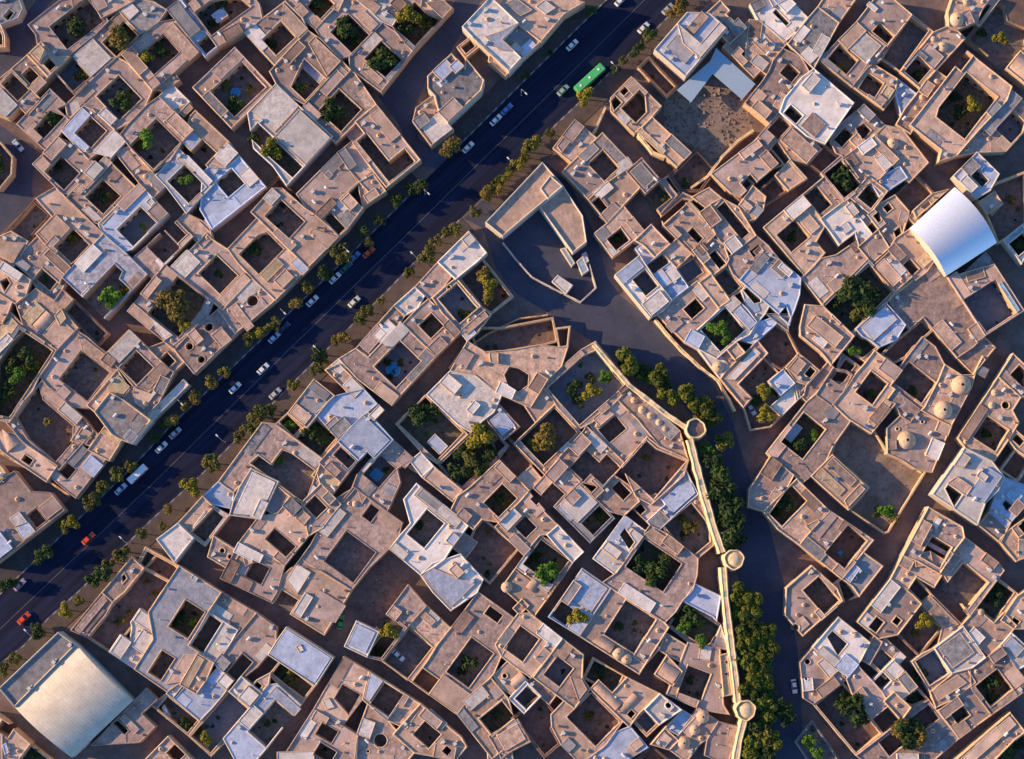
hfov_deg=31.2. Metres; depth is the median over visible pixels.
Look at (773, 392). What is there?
tree
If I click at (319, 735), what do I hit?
courtyard house
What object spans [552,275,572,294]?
kiosk
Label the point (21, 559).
pavement
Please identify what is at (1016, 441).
courtyard house
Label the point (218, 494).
flat roofed house
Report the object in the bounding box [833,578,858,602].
walled yard
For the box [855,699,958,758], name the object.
courtyard house
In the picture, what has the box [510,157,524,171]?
tree
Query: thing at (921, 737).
tree
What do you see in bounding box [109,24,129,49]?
tree
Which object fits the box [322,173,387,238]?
courtyard house
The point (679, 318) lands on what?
courtyard house
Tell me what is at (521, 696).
courtyard house
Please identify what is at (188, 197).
courtyard house
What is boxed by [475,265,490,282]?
tree
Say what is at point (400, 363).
tree
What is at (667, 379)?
tree
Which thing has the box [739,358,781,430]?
walled yard
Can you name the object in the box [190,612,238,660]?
courtyard house
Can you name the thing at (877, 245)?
flat roofed house
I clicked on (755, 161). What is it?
courtyard house
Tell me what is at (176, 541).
flat roofed house
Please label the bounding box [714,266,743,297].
walled yard
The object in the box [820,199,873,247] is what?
flat roofed house
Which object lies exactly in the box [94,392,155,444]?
flat roofed house
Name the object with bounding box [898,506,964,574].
courtyard house
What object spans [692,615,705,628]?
tree
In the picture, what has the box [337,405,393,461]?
flat roofed house
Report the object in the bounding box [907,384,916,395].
tree
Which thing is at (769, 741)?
tree
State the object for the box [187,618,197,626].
tree
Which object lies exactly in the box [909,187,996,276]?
curved shed
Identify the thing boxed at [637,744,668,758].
walled yard
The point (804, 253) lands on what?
courtyard house
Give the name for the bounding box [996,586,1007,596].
tree
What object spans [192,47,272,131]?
courtyard house
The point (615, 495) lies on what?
courtyard house
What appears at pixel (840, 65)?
tree
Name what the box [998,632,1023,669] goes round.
flat roofed house
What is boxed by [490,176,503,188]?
tree
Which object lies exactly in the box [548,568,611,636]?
courtyard house
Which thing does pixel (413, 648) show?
walled yard
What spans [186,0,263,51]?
courtyard house
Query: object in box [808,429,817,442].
tree
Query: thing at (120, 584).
courtyard house
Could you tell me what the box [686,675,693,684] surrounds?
tree
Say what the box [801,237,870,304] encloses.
flat roofed house
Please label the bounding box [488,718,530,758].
flat roofed house
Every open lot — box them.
[357,566,411,626]
[664,77,752,168]
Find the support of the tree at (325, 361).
on the ground at (884, 550)
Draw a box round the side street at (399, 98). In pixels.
[379,0,481,168]
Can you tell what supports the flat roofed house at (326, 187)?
on the ground at (884, 550)
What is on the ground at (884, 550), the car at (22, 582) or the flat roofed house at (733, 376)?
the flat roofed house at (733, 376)
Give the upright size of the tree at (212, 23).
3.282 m
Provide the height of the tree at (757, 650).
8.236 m
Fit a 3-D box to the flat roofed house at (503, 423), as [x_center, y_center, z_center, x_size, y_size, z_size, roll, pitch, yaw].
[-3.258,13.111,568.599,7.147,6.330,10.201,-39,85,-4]
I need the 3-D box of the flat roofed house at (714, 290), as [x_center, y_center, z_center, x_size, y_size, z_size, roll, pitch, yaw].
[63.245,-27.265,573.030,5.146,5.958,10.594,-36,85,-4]
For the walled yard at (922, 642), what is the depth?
564.45 m
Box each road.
[0,0,676,661]
[464,161,803,758]
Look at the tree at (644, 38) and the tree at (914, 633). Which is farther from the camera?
the tree at (644, 38)
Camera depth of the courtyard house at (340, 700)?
558.46 m
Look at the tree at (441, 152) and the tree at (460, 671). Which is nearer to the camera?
the tree at (460, 671)
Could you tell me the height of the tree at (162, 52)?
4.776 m
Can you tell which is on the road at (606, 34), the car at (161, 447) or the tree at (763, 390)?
the car at (161, 447)
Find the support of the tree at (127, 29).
on the courtyard house at (102, 37)
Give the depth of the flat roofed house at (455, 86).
575.58 m
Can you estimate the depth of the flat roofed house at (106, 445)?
566.52 m
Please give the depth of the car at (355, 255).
576.14 m
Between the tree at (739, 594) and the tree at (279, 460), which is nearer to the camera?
the tree at (739, 594)
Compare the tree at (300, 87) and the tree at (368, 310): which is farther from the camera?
the tree at (300, 87)
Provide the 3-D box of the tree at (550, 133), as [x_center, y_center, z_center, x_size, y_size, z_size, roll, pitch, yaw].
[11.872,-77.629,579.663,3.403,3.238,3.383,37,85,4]
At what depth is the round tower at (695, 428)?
563.91 m
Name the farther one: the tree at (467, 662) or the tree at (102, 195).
the tree at (102, 195)
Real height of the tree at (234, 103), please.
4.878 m
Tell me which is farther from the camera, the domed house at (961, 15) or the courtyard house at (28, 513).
the domed house at (961, 15)
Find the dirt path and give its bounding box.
[492,301,751,745]
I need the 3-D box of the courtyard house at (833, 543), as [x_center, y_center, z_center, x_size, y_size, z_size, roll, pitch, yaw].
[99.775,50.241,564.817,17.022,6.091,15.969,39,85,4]
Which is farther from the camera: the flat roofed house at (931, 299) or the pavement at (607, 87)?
the pavement at (607, 87)
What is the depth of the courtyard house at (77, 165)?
575.34 m
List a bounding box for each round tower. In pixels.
[682,418,706,441]
[719,549,744,571]
[731,697,755,720]
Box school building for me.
[485,162,586,255]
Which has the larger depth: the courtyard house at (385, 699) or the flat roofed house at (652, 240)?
the flat roofed house at (652, 240)
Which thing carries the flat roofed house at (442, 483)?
on the ground at (884, 550)
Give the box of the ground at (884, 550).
[0,0,1023,758]
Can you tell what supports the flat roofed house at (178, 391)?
on the ground at (884, 550)
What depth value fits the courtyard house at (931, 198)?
573.67 m
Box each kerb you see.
[0,194,409,594]
[2,218,461,662]
[463,0,606,140]
[541,12,673,138]
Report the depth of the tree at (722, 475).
563.18 m
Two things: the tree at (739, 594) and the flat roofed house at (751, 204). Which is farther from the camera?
the flat roofed house at (751, 204)
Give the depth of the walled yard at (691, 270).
576.32 m
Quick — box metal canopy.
[677,48,754,103]
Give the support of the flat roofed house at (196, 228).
on the ground at (884, 550)
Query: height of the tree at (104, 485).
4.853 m
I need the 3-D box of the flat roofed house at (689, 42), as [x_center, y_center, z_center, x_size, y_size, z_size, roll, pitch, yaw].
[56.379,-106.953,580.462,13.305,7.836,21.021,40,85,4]
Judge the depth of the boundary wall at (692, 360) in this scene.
571.40 m
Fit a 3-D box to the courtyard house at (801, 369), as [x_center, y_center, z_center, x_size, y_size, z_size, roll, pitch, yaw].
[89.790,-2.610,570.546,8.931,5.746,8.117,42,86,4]
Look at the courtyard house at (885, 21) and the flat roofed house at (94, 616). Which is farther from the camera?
the courtyard house at (885, 21)
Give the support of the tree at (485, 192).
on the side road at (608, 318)
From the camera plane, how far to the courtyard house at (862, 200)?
574.34 m
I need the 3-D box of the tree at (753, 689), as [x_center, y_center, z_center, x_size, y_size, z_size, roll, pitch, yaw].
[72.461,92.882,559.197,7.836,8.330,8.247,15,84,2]
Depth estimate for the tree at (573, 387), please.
568.67 m
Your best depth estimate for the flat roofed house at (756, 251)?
572.97 m
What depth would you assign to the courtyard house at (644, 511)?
564.67 m
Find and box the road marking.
[0,1,642,628]
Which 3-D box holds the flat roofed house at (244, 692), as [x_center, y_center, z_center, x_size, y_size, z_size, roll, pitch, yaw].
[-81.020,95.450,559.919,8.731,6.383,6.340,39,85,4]
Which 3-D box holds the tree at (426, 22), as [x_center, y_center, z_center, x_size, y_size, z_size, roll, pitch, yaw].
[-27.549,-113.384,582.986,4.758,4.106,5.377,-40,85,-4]
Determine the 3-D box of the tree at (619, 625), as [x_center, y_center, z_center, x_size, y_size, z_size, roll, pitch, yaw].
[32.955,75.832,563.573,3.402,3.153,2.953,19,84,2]
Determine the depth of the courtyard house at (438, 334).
570.01 m
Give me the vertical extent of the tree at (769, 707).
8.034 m
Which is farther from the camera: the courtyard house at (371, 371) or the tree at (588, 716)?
the courtyard house at (371, 371)
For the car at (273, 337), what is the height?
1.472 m
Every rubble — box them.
[359,566,411,624]
[664,79,750,181]
[848,433,905,531]
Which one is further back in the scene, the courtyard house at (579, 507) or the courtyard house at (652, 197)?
the courtyard house at (652, 197)
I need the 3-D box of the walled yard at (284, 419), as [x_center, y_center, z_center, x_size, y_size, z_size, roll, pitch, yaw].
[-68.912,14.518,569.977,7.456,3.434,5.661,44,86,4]
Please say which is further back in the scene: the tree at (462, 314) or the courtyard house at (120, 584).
the tree at (462, 314)
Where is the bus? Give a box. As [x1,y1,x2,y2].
[574,63,605,91]
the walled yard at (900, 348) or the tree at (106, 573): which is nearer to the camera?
the tree at (106, 573)
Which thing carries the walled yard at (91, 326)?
on the ground at (884, 550)
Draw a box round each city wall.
[592,343,686,430]
[684,439,725,553]
[716,567,740,702]
[730,718,747,758]
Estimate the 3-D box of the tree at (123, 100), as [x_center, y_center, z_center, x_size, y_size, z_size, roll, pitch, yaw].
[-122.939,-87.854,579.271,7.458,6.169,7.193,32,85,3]
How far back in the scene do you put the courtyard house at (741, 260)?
572.21 m
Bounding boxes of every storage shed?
[560,247,574,267]
[576,256,588,275]
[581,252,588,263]
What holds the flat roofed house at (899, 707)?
on the ground at (884, 550)
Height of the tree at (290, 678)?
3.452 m
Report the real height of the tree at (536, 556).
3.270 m
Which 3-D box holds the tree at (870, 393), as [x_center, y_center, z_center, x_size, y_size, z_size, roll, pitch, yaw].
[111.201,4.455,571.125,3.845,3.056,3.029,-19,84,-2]
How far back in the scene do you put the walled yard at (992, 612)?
565.31 m
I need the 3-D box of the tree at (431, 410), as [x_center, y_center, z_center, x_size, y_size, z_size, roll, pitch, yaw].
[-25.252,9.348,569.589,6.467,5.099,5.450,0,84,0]
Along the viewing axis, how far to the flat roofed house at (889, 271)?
571.26 m
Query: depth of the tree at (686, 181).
577.44 m
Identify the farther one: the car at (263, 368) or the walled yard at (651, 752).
the car at (263, 368)
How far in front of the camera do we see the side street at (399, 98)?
583.20 m
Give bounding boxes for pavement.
[0,173,416,592]
[0,219,472,685]
[453,0,604,139]
[488,0,709,208]
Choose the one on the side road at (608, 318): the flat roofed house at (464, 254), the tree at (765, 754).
the tree at (765, 754)
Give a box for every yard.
[4,199,50,241]
[21,744,53,758]
[65,300,110,345]
[87,556,176,651]
[138,546,179,581]
[152,693,198,735]
[189,688,248,756]
[264,175,298,212]
[271,662,314,703]
[276,413,303,436]
[295,417,337,457]
[383,627,434,681]
[395,395,468,464]
[438,420,509,489]
[459,258,513,315]
[466,520,517,584]
[472,317,557,350]
[491,436,533,476]
[502,210,593,307]
[511,696,560,758]
[555,326,570,346]
[583,657,626,690]
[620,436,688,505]
[634,710,658,736]
[637,56,677,99]
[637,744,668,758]
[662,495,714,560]
[664,175,680,195]
[667,602,722,645]
[668,147,715,193]
[677,256,709,285]
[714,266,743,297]
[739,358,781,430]
[759,176,786,206]
[759,324,800,370]
[769,148,784,170]
[794,720,838,758]
[807,144,838,174]
[813,682,882,754]
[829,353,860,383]
[830,423,925,533]
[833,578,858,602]
[844,332,878,362]
[879,15,933,74]
[880,319,932,363]
[896,175,933,215]
[897,607,940,655]
[904,687,928,707]
[909,578,931,604]
[964,0,1023,72]
[974,172,1023,245]
[978,579,1018,621]
[997,734,1023,758]
[998,450,1023,481]
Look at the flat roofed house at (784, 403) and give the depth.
568.40 m
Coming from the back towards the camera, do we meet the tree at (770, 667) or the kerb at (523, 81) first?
the kerb at (523, 81)
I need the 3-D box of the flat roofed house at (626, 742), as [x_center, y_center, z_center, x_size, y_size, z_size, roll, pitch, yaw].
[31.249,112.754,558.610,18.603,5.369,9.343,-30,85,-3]
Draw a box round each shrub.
[113,617,118,625]
[125,609,132,615]
[140,223,146,230]
[144,577,151,583]
[246,85,252,92]
[263,719,270,726]
[382,467,389,474]
[387,373,393,379]
[485,529,491,536]
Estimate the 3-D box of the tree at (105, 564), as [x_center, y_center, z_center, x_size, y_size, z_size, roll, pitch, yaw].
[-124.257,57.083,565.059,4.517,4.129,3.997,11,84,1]
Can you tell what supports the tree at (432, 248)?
on the ground at (884, 550)
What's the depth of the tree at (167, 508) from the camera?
565.46 m
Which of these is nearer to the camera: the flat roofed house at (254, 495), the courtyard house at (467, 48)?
the flat roofed house at (254, 495)
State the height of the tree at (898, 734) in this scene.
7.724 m
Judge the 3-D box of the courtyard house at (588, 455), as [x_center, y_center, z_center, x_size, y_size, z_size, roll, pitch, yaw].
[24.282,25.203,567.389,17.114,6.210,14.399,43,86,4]
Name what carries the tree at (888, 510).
on the ground at (884, 550)
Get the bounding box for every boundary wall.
[0,452,70,496]
[449,314,547,368]
[592,107,605,134]
[635,132,664,161]
[654,318,735,412]
[689,129,753,188]
[894,279,913,295]
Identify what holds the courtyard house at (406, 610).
on the ground at (884, 550)
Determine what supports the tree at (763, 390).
on the ground at (884, 550)
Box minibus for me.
[127,464,148,483]
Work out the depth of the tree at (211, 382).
569.08 m
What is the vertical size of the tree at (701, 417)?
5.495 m
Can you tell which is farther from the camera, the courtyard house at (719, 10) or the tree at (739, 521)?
the courtyard house at (719, 10)
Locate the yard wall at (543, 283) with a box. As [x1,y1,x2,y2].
[502,242,596,303]
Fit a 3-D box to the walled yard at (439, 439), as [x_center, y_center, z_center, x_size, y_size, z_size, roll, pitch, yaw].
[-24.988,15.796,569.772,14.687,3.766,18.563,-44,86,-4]
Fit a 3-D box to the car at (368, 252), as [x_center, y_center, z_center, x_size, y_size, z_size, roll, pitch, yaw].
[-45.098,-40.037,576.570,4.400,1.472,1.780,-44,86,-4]
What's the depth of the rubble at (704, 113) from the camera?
581.71 m
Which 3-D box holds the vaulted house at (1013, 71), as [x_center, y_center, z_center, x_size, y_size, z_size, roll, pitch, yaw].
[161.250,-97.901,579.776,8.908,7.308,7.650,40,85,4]
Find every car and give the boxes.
[12,139,23,151]
[13,578,26,590]
[17,611,30,624]
[81,532,94,545]
[114,482,126,494]
[155,441,167,453]
[169,427,181,439]
[228,381,241,393]
[257,362,269,374]
[268,331,280,343]
[269,387,281,399]
[278,322,289,333]
[306,295,318,306]
[329,272,340,284]
[337,615,343,629]
[339,262,352,273]
[348,295,360,307]
[349,251,359,262]
[362,246,374,258]
[392,649,404,661]
[461,141,473,153]
[490,114,501,125]
[500,103,512,115]
[557,84,568,95]
[566,39,577,50]
[614,0,623,6]
[637,22,649,33]
[661,3,673,14]
[746,403,756,415]
[790,679,797,693]
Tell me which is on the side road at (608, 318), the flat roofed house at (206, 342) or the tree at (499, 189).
the tree at (499, 189)
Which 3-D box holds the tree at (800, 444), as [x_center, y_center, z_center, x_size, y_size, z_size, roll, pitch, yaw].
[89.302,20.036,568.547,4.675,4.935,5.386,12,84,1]
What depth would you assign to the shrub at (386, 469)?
568.23 m
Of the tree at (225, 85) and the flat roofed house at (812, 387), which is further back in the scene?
the tree at (225, 85)
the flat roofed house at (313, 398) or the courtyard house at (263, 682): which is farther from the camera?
the flat roofed house at (313, 398)
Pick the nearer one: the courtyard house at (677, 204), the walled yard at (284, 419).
the walled yard at (284, 419)
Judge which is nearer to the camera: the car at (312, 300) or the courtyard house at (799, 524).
the courtyard house at (799, 524)
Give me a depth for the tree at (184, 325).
569.81 m
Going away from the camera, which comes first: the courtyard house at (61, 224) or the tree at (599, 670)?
the tree at (599, 670)
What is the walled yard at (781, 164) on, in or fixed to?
on the ground at (884, 550)
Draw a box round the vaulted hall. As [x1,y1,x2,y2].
[0,631,135,757]
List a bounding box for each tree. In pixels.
[0,155,5,172]
[0,384,17,402]
[0,578,12,592]
[0,662,9,677]
[2,356,21,375]
[6,651,22,665]
[8,367,25,384]
[8,578,19,587]
[16,346,35,367]
[21,360,41,375]
[27,749,41,758]
[32,622,45,640]
[33,556,44,565]
[34,544,53,558]
[43,111,62,126]
[43,416,52,426]
[53,160,62,170]
[55,519,70,534]
[58,601,73,618]
[60,514,80,528]
[65,15,86,37]
[67,233,78,245]
[72,67,88,80]
[73,595,84,606]
[82,491,100,511]
[84,573,101,588]
[92,566,112,581]
[95,480,109,495]
[97,285,121,309]
[98,188,110,202]
[101,559,114,568]
[108,90,131,111]
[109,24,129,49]
[109,466,123,481]
[112,545,130,562]
[118,616,127,623]
[120,285,129,295]
[122,25,131,33]
[124,459,137,472]
[133,140,144,150]
[136,528,147,539]
[139,50,154,62]
[139,128,152,149]
[147,431,161,443]
[153,290,180,310]
[154,42,170,59]
[158,521,166,530]
[160,417,171,429]
[163,414,179,425]
[163,503,171,515]
[166,293,190,323]
[173,289,185,299]
[173,610,187,626]
[177,716,191,730]
[178,174,193,184]
[178,320,190,333]
[179,400,189,411]
[179,477,199,497]
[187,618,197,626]
[188,389,201,404]
[195,725,203,735]
[200,729,213,746]
[201,452,221,469]
[205,374,218,389]
[206,18,219,26]
[208,465,218,473]
[214,270,223,278]
[216,0,228,9]
[217,366,230,377]
[219,79,229,89]
[227,93,244,112]
[233,430,244,443]
[239,419,255,432]
[242,331,254,346]
[246,241,261,255]
[246,407,264,421]
[247,132,260,142]
[247,422,260,436]
[252,326,267,338]
[253,404,268,419]
[260,137,282,159]
[266,316,280,331]
[266,403,276,416]
[267,39,277,48]
[274,456,283,464]
[277,666,286,675]
[283,419,295,432]
[283,670,298,686]
[287,379,300,391]
[288,297,302,308]
[293,81,308,95]
[300,280,314,293]
[300,423,318,441]
[310,363,324,376]
[311,0,326,10]
[311,344,327,361]
[315,432,329,445]
[317,265,333,280]
[317,354,329,366]
[320,97,345,122]
[329,243,353,264]
[330,335,337,346]
[335,15,356,38]
[336,331,350,342]
[348,34,360,45]
[353,311,366,325]
[356,224,369,237]
[360,304,373,318]
[364,237,374,246]
[367,46,397,69]
[373,213,386,225]
[374,645,384,654]
[376,296,384,304]
[378,623,398,638]
[383,358,390,365]
[388,193,403,207]
[395,4,422,23]
[395,23,413,39]
[397,358,403,366]
[403,267,414,278]
[406,182,416,193]
[407,404,430,427]
[413,178,429,193]
[415,520,423,530]
[417,249,434,263]
[418,14,433,27]
[421,401,440,416]
[424,244,435,254]
[428,234,441,245]
[438,147,452,157]
[441,226,452,237]
[442,137,461,154]
[447,222,461,236]
[447,462,470,481]
[450,444,467,460]
[456,666,465,675]
[457,309,471,319]
[459,439,479,452]
[460,654,478,670]
[461,450,489,477]
[466,422,494,447]
[469,205,482,217]
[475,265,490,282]
[479,274,497,298]
[480,185,494,200]
[480,444,498,461]
[482,294,493,305]
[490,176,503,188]
[492,710,504,720]
[494,184,503,194]
[495,492,507,508]
[499,174,508,182]
[504,171,511,177]
[506,162,517,174]
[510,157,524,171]
[519,151,529,162]
[521,71,529,79]
[521,139,537,155]
[526,431,542,453]
[527,135,539,146]
[530,552,541,564]
[533,422,556,450]
[534,563,557,585]
[543,127,555,138]
[545,49,553,56]
[548,561,559,572]
[566,379,582,397]
[566,608,589,624]
[571,394,586,408]
[576,87,593,106]
[581,383,603,400]
[584,372,595,383]
[584,713,593,720]
[585,6,597,17]
[593,665,604,679]
[595,511,605,520]
[598,370,611,383]
[610,65,620,74]
[614,234,622,242]
[614,621,623,630]
[615,346,639,375]
[618,55,628,64]
[628,46,639,57]
[631,553,650,575]
[634,361,651,380]
[635,39,645,50]
[641,560,668,586]
[642,33,650,42]
[642,377,652,385]
[642,454,650,460]
[643,26,657,40]
[647,362,668,386]
[656,383,671,390]
[656,387,680,407]
[656,552,672,568]
[659,193,670,201]
[663,375,670,383]
[665,8,674,18]
[671,0,685,16]
[672,611,683,622]
[676,619,691,633]
[677,514,685,520]
[678,383,700,408]
[679,518,698,535]
[679,604,701,625]
[681,177,689,186]
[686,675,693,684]
[690,304,698,311]
[690,394,709,413]
[692,414,710,428]
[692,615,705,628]
[695,633,706,649]
[699,399,722,426]
[699,442,716,454]
[700,453,723,470]
[705,479,729,501]
[706,320,727,335]
[706,465,730,485]
[711,482,738,505]
[714,431,734,451]
[715,505,724,528]
[718,496,744,525]
[720,331,730,344]
[721,513,745,541]
[721,529,739,549]
[729,581,754,606]
[731,602,750,620]
[733,530,748,547]
[734,609,758,637]
[734,647,753,663]
[735,633,756,649]
[737,670,761,697]
[739,636,766,662]
[740,651,768,673]
[741,592,763,618]
[741,735,760,758]
[743,628,767,646]
[744,671,769,687]
[744,718,764,736]
[748,688,770,701]
[751,394,762,407]
[752,728,773,749]
[754,697,778,721]
[755,658,772,673]
[756,382,769,399]
[756,403,774,422]
[757,622,776,638]
[758,671,774,690]
[758,713,776,729]
[758,746,772,755]
[758,747,776,758]
[759,729,783,750]
[760,637,781,661]
[768,386,777,397]
[768,687,777,699]
[772,508,783,518]
[774,697,793,718]
[777,495,793,512]
[781,704,797,727]
[786,230,796,242]
[793,435,806,452]
[801,735,816,749]
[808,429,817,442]
[809,747,824,758]
[830,297,841,311]
[831,165,853,191]
[833,691,846,708]
[837,63,846,71]
[837,275,874,302]
[838,692,866,728]
[847,346,861,356]
[849,305,867,322]
[850,287,881,316]
[861,340,867,347]
[862,712,869,724]
[863,388,874,397]
[866,192,874,201]
[872,504,884,517]
[877,504,896,518]
[890,513,899,525]
[891,717,908,738]
[895,717,925,750]
[905,691,918,702]
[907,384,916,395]
[910,629,918,638]
[911,70,924,81]
[912,662,928,682]
[913,726,928,748]
[914,612,934,629]
[949,90,962,101]
[953,104,968,119]
[966,95,981,111]
[975,28,987,36]
[981,427,992,437]
[982,676,1001,690]
[986,589,1003,606]
[987,692,997,702]
[991,31,1008,44]
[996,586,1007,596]
[1001,744,1017,758]
[1005,194,1015,204]
[1012,740,1023,750]
[1014,237,1023,250]
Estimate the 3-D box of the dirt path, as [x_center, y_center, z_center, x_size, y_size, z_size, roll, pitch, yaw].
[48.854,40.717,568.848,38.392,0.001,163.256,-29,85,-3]
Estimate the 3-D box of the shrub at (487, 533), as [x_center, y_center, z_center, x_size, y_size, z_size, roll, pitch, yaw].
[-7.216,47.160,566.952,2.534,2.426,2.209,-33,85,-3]
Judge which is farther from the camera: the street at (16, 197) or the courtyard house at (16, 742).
the street at (16, 197)
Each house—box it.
[0,0,26,28]
[0,22,9,51]
[0,69,41,121]
[0,141,16,191]
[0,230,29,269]
[0,259,33,304]
[0,295,15,324]
[0,311,25,352]
[0,324,56,422]
[0,429,57,482]
[0,464,9,482]
[0,471,68,563]
[0,713,34,758]
[6,380,96,470]
[11,55,51,96]
[14,236,70,284]
[16,288,80,351]
[17,88,70,149]
[27,41,73,81]
[28,0,109,55]
[32,136,106,195]
[32,272,68,298]
[35,186,102,266]
[40,329,126,409]
[50,443,107,498]
[54,38,112,95]
[60,105,127,162]
[62,233,149,320]
[65,56,154,132]
[65,156,135,225]
[70,423,98,445]
[70,593,113,637]
[86,369,130,411]
[88,426,124,461]
[90,687,159,745]
[91,0,136,20]
[91,11,140,59]
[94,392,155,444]
[98,183,171,253]
[101,556,144,602]
[107,329,170,395]
[109,608,152,668]
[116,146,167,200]
[119,0,169,35]
[119,96,194,173]
[121,19,201,94]
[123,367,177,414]
[127,264,215,349]
[132,220,193,278]
[134,565,223,692]
[146,379,191,420]
[146,734,195,758]
[148,342,185,372]
[155,148,214,214]
[156,73,182,93]
[156,523,195,562]
[159,83,192,116]
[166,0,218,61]
[166,684,182,698]
[170,233,251,310]
[173,309,238,375]
[173,667,235,721]
[178,213,214,248]
[178,496,214,533]
[179,652,214,694]
[182,109,239,168]
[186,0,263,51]
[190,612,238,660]
[191,506,231,546]
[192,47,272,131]
[200,156,267,232]
[203,482,235,508]
[207,535,239,567]
[210,592,257,634]
[212,612,278,682]
[218,279,276,334]
[218,422,321,505]
[220,542,286,602]
[223,683,302,758]
[227,218,308,302]
[228,675,262,707]
[229,468,280,519]
[239,497,311,566]
[244,0,307,65]
[247,83,332,187]
[251,188,340,270]
[251,671,271,694]
[266,487,289,513]
[268,626,335,686]
[269,30,351,105]
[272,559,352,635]
[277,708,358,758]
[286,0,343,32]
[287,379,334,428]
[295,486,403,589]
[296,153,359,220]
[300,65,375,146]
[301,483,341,536]
[311,465,342,494]
[314,656,373,727]
[315,0,382,61]
[315,388,378,439]
[318,442,359,482]
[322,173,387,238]
[325,363,365,398]
[326,359,363,388]
[336,440,414,510]
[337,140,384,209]
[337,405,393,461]
[338,322,436,406]
[344,620,378,657]
[346,125,363,141]
[349,23,413,95]
[352,104,421,190]
[356,0,395,28]
[356,305,405,355]
[356,704,413,758]
[362,671,423,728]
[366,584,427,661]
[388,0,453,54]
[389,483,468,574]
[393,702,467,758]
[394,287,425,317]
[403,298,460,357]
[407,465,435,488]
[409,606,451,647]
[410,452,433,477]
[411,592,513,714]
[412,95,453,148]
[415,263,452,300]
[420,553,483,610]
[423,466,463,501]
[426,371,501,432]
[427,53,484,124]
[432,279,490,341]
[437,231,487,279]
[450,340,568,407]
[451,459,529,529]
[452,532,477,557]
[454,677,524,758]
[457,37,478,58]
[462,0,521,77]
[486,404,520,440]
[487,752,513,758]
[488,55,508,79]
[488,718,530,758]
[493,661,527,694]
[495,492,558,555]
[495,612,562,677]
[500,0,584,47]
[501,567,551,615]
[505,27,539,62]
[509,681,541,713]
[512,598,529,614]
[514,404,580,474]
[515,534,573,595]
[518,465,541,490]
[524,389,554,422]
[527,678,555,705]
[532,638,589,709]
[533,458,582,508]
[543,341,631,429]
[546,525,583,562]
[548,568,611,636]
[550,691,622,758]
[552,119,596,163]
[555,483,614,542]
[556,425,624,487]
[561,132,632,201]
[580,474,640,515]
[580,588,669,674]
[587,171,641,223]
[588,401,650,459]
[589,726,648,758]
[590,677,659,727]
[592,516,644,573]
[593,205,643,259]
[602,525,698,622]
[610,76,661,137]
[614,255,671,319]
[618,389,688,458]
[626,157,660,196]
[632,493,663,521]
[632,637,660,667]
[633,224,670,257]
[634,244,652,262]
[637,116,691,168]
[643,178,677,216]
[644,693,682,725]
[646,253,688,299]
[646,470,698,531]
[649,726,678,750]
[653,11,727,82]
[653,655,682,686]
[656,280,719,342]
[658,633,686,662]
[659,192,692,225]
[661,200,716,257]
[661,236,692,268]
[664,710,695,735]
[665,642,729,714]
[668,707,718,758]
[683,295,757,358]
[683,584,720,621]
[691,187,721,209]
[692,236,729,275]
[697,350,728,378]
[698,273,730,308]
[699,198,756,254]
[703,720,737,758]
[707,0,747,44]
[710,138,778,197]
[712,624,726,649]
[719,340,768,408]
[721,20,780,80]
[721,351,736,366]
[725,236,778,285]
[726,341,745,360]
[732,177,754,203]
[738,185,766,223]
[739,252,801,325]
[739,283,777,324]
[739,317,776,345]
[742,48,808,125]
[743,19,787,77]
[745,456,794,513]
[748,0,807,42]
[751,246,771,256]
[755,114,821,166]
[761,194,825,276]
[761,478,829,544]
[764,395,850,482]
[765,313,788,331]
[767,369,795,396]
[769,384,798,415]
[774,159,807,193]
[779,68,853,146]
[782,565,842,635]
[784,352,820,385]
[785,6,839,70]
[793,382,805,400]
[797,304,854,365]
[797,510,873,579]
[797,647,845,704]
[798,362,834,402]
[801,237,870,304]
[803,176,845,219]
[810,454,868,510]
[810,616,870,677]
[815,368,852,406]
[817,21,885,90]
[818,0,855,21]
[819,155,863,201]
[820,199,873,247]
[823,259,894,333]
[827,104,884,156]
[833,350,902,434]
[841,137,892,186]
[841,550,883,596]
[844,666,887,719]
[848,197,875,225]
[850,61,897,113]
[850,175,887,212]
[854,579,922,639]
[855,302,905,347]
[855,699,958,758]
[857,0,912,47]
[858,229,889,262]
[862,635,883,664]
[866,194,909,245]
[868,251,912,292]
[868,638,905,679]
[869,166,907,198]
[871,658,917,698]
[872,125,928,183]
[883,691,911,719]
[884,412,952,472]
[885,229,933,280]
[887,551,945,589]
[888,264,986,359]
[889,336,944,422]
[892,79,915,117]
[894,70,945,135]
[897,26,965,92]
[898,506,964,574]
[907,201,930,226]
[908,51,1012,165]
[908,647,950,691]
[911,189,948,218]
[921,355,988,426]
[921,593,961,643]
[926,670,976,707]
[927,447,1004,525]
[931,625,985,673]
[937,688,990,738]
[939,537,1004,616]
[944,0,988,31]
[947,263,1023,335]
[949,151,999,201]
[951,711,1023,758]
[954,377,1021,461]
[955,90,1023,158]
[955,337,995,373]
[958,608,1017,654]
[964,251,993,271]
[969,646,1023,715]
[972,0,999,27]
[974,190,1003,217]
[975,509,1011,543]
[986,192,1001,217]
[986,477,1023,527]
[994,353,1023,398]
[998,517,1023,561]
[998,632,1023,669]
[1000,223,1023,265]
[1000,589,1023,629]
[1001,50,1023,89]
[1007,430,1023,455]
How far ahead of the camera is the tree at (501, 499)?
566.19 m
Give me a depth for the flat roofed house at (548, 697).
559.06 m

